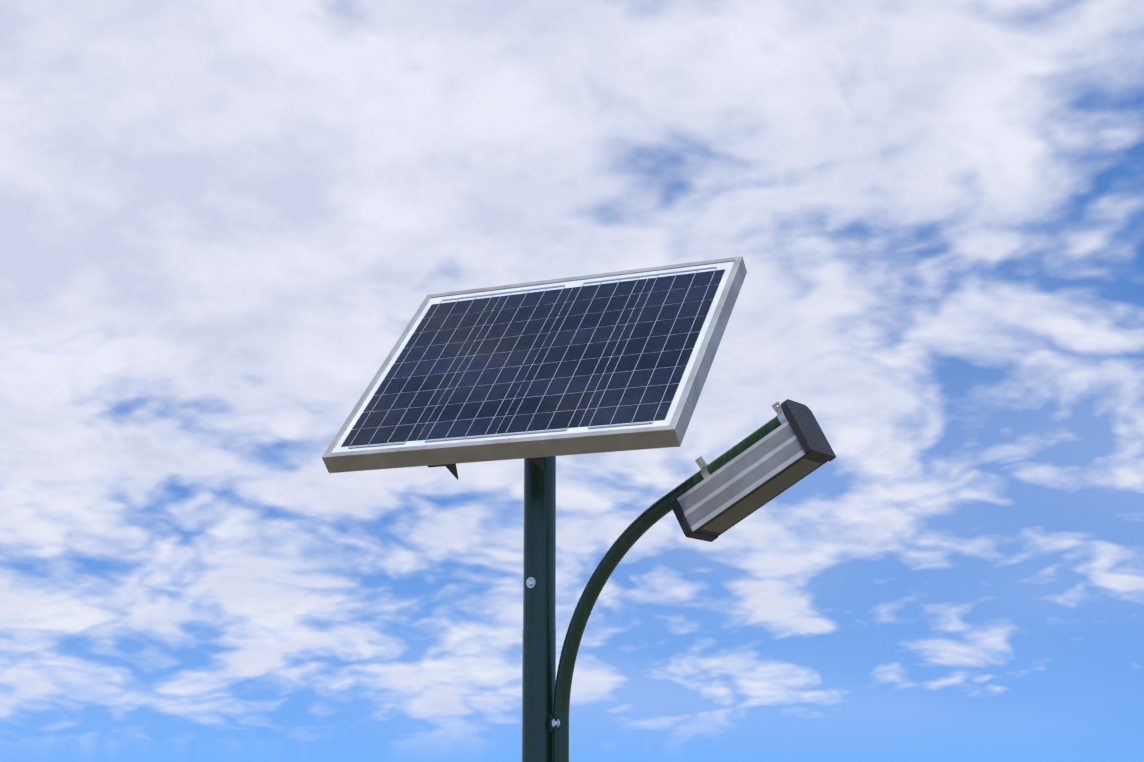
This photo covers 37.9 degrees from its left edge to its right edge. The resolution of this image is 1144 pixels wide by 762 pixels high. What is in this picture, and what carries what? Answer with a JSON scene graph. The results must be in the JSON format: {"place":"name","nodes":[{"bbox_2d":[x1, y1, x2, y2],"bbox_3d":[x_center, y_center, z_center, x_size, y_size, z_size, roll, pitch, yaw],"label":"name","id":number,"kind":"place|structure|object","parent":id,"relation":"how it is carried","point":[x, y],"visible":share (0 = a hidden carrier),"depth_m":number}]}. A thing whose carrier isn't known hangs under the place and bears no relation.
{"place":"outdoors","nodes":[
{"label":"outdoors","id":0,"kind":"place"},
{"bbox_2d":[0,0,1143,761],"label":"sky","id":1,"kind":"structure","parent":0,"point":[221,220]},
{"bbox_2d":[677,421,817,535],"bbox_3d":[0.309,0.169,2.860,0.253,0.175,0.087,-8,-15,34],"label":"housing","id":2,"kind":"object","parent":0,"point":[746,472],"visible":0.56,"depth_m":2.83},
{"bbox_2d":[670,399,835,541],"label":"lamp end caps","id":3,"kind":"object","parent":2,"relation":"attached to","point":[807,430],"visible":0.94,"depth_m":2.81},
{"bbox_2d":[693,454,827,536],"bbox_3d":[0.322,0.196,2.845,0.222,0.117,0.083,-8,-15,34],"label":"frame","id":4,"kind":"object","parent":2,"relation":"attached to","point":[806,456],"visible":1,"depth_m":2.84},
{"bbox_2d":[701,458,821,532],"bbox_3d":[0.322,0.196,2.845,0.201,0.106,0.069,-8,-15,34],"label":"lamp lens","id":5,"kind":"object","parent":2,"relation":"attached to","point":[769,490],"visible":1,"depth_m":2.84},
{"bbox_3d":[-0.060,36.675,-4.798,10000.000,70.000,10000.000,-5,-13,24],"label":"ground","id":6,"kind":"structure","parent":0,"visible":0},
{"bbox_2d":[522,456,555,761],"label":"lamp pole","id":7,"kind":"object","parent":6,"relation":"on","point":[539,632],"visible":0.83,"depth_m":3.04},
{"bbox_2d":[428,457,547,479],"bbox_3d":[-0.052,-0.003,3.053,0.270,0.406,0.372,-5,-13,24],"label":"mounting bracket","id":8,"kind":"object","parent":7,"relation":"attached to","point":[452,468],"visible":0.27,"depth_m":2.89},
{"bbox_2d":[526,577,535,587],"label":"lamp pole bolts","id":9,"kind":"object","parent":7,"relation":"attached to","point":[530,582],"visible":0.46,"depth_m":3.05},
{"bbox_2d":[322,256,746,472],"bbox_3d":[-0.058,-0.034,3.047,0.670,0.416,0.397,-5,-13,24],"label":"solar panel frame","id":10,"kind":"object","parent":7,"relation":"attached to","point":[672,434],"visible":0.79,"depth_m":2.87},
{"bbox_2d":[331,261,733,452],"bbox_3d":[-0.062,-0.045,3.040,0.649,0.380,0.361,-5,-13,24],"label":"solar panel","id":11,"kind":"object","parent":10,"relation":"in","point":[604,353],"visible":1,"depth_m":3.02},
{"bbox_2d":[549,714,557,731],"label":"lamp arm brackets","id":12,"kind":"object","parent":7,"relation":"attached to","point":[550,722],"visible":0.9,"depth_m":3.00},
{"bbox_2d":[552,718,559,727],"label":"lamp bracket bolts","id":13,"kind":"object","parent":12,"relation":"attached to","point":[555,723],"visible":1,"depth_m":2.98},
{"bbox_2d":[553,414,785,761],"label":"lamp arm","id":14,"kind":"object","parent":12,"relation":"attached to","point":[638,527],"visible":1,"depth_m":2.98},
{"bbox_2d":[695,401,787,478],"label":"mounting clamps","id":15,"kind":"object","parent":14,"relation":"attached to","point":[703,464],"visible":0.54,"depth_m":2.90}
]}

